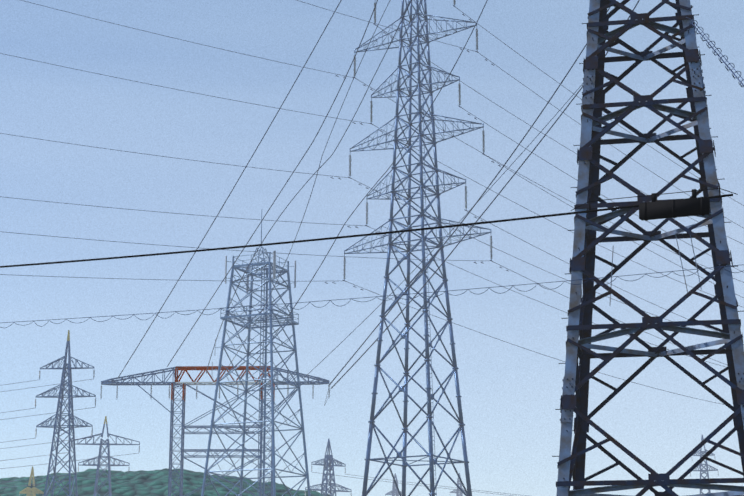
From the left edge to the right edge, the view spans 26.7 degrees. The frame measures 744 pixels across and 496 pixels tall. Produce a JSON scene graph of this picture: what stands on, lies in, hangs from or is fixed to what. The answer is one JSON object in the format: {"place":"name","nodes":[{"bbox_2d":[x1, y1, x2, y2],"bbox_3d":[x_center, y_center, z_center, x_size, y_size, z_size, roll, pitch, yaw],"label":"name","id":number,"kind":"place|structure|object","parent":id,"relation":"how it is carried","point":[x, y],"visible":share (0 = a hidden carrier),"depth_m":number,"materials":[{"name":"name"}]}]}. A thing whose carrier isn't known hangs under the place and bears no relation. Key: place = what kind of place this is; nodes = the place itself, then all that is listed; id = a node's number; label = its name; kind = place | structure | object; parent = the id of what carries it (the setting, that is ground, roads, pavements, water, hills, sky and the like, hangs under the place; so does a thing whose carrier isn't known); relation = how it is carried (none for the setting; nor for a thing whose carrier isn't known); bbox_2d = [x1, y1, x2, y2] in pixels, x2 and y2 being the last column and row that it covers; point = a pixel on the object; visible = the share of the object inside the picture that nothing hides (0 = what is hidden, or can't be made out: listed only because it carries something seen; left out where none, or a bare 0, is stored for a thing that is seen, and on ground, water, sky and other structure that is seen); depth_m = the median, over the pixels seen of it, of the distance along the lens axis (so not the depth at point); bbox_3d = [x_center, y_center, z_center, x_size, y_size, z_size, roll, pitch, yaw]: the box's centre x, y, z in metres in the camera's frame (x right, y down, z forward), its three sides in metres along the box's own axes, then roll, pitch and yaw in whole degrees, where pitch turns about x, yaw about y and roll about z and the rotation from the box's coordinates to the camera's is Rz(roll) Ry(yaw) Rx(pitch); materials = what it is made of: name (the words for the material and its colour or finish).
{"place":"outdoors","nodes":[
{"label":"outdoors","id":0,"kind":"place"},
{"bbox_2d":[0,468,328,495],"bbox_3d":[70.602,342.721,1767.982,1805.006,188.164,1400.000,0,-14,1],"label":"forested hills","id":1,"kind":"structure","parent":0,"point":[143,483],"depth_m":1664.68,"materials":[{"name":"green plant"}]},
{"bbox_2d":[0,0,743,495],"label":"sky","id":2,"kind":"structure","parent":0,"point":[511,394],"materials":[{"name":"blue"}]},
{"label":"ground","id":3,"kind":"structure","parent":0,"visible":0},
{"bbox_2d":[19,467,43,495],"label":"yellow tower","id":4,"kind":"structure","parent":3,"relation":"on","point":[29,491],"depth_m":328.79,"materials":[{"name":"metal"}]},
{"bbox_2d":[35,330,95,495],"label":"tall tower","id":5,"kind":"structure","parent":3,"relation":"on","point":[62,385],"depth_m":224.56,"materials":[{"name":"metal"}]},
{"bbox_2d":[0,379,525,495],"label":"conductors","id":6,"kind":"object","parent":5,"relation":"attached to","point":[136,453],"visible":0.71,"depth_m":302.67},
{"bbox_2d":[70,416,139,495],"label":"short tower","id":7,"kind":"structure","parent":3,"relation":"on","point":[108,465],"depth_m":300.05,"materials":[{"name":"metal"}]},
{"bbox_2d":[100,366,330,495],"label":"tower portal gantry","id":8,"kind":"object","parent":3,"relation":"on","point":[174,384],"visible":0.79,"depth_m":233.31,"materials":[{"name":"metal"}]},
{"bbox_2d":[201,212,310,495],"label":"lattice tower","id":9,"kind":"structure","parent":3,"relation":"on","point":[269,280],"depth_m":171.68,"materials":[{"name":"metal"}]},
{"bbox_2d":[118,0,639,388],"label":"power lines","id":10,"kind":"object","parent":9,"relation":"attached to","point":[469,211],"visible":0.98,"depth_m":112.10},
{"bbox_2d":[305,439,351,495],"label":"tower","id":11,"kind":"structure","parent":3,"relation":"on","point":[326,464],"depth_m":318.10,"materials":[{"name":"metal"}]},
{"bbox_2d":[385,473,401,495],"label":"tiny tower","id":12,"kind":"structure","parent":3,"relation":"on","point":[394,492],"depth_m":594.64,"materials":[{"name":"metal"}]},
{"bbox_2d":[343,0,492,495],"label":"transmission tower","id":13,"kind":"structure","parent":3,"relation":"on","point":[426,300],"depth_m":174.68,"materials":[{"name":"metal"}]},
{"bbox_2d":[0,0,743,404],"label":"power lines","id":14,"kind":"object","parent":13,"relation":"attached to","point":[368,188],"visible":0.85,"depth_m":182.34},
{"bbox_2d":[450,473,465,495],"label":"tiny tower","id":15,"kind":"structure","parent":3,"relation":"on","point":[457,491],"depth_m":643.48,"materials":[{"name":"metal"}]},
{"bbox_2d":[552,0,743,495],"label":"transmission tower","id":16,"kind":"structure","parent":3,"relation":"on","point":[577,377],"depth_m":29.47,"materials":[{"name":"metal"}]},
{"bbox_2d":[0,17,743,327],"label":"telecom cables","id":17,"kind":"object","parent":16,"relation":"attached to","point":[694,205],"visible":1,"depth_m":15.99,"materials":[{"name":"black rubber"}]},
{"bbox_2d":[690,435,717,493],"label":"tower","id":18,"kind":"structure","parent":3,"relation":"on","point":[706,464],"depth_m":415.56,"materials":[{"name":"metal"}]}
]}

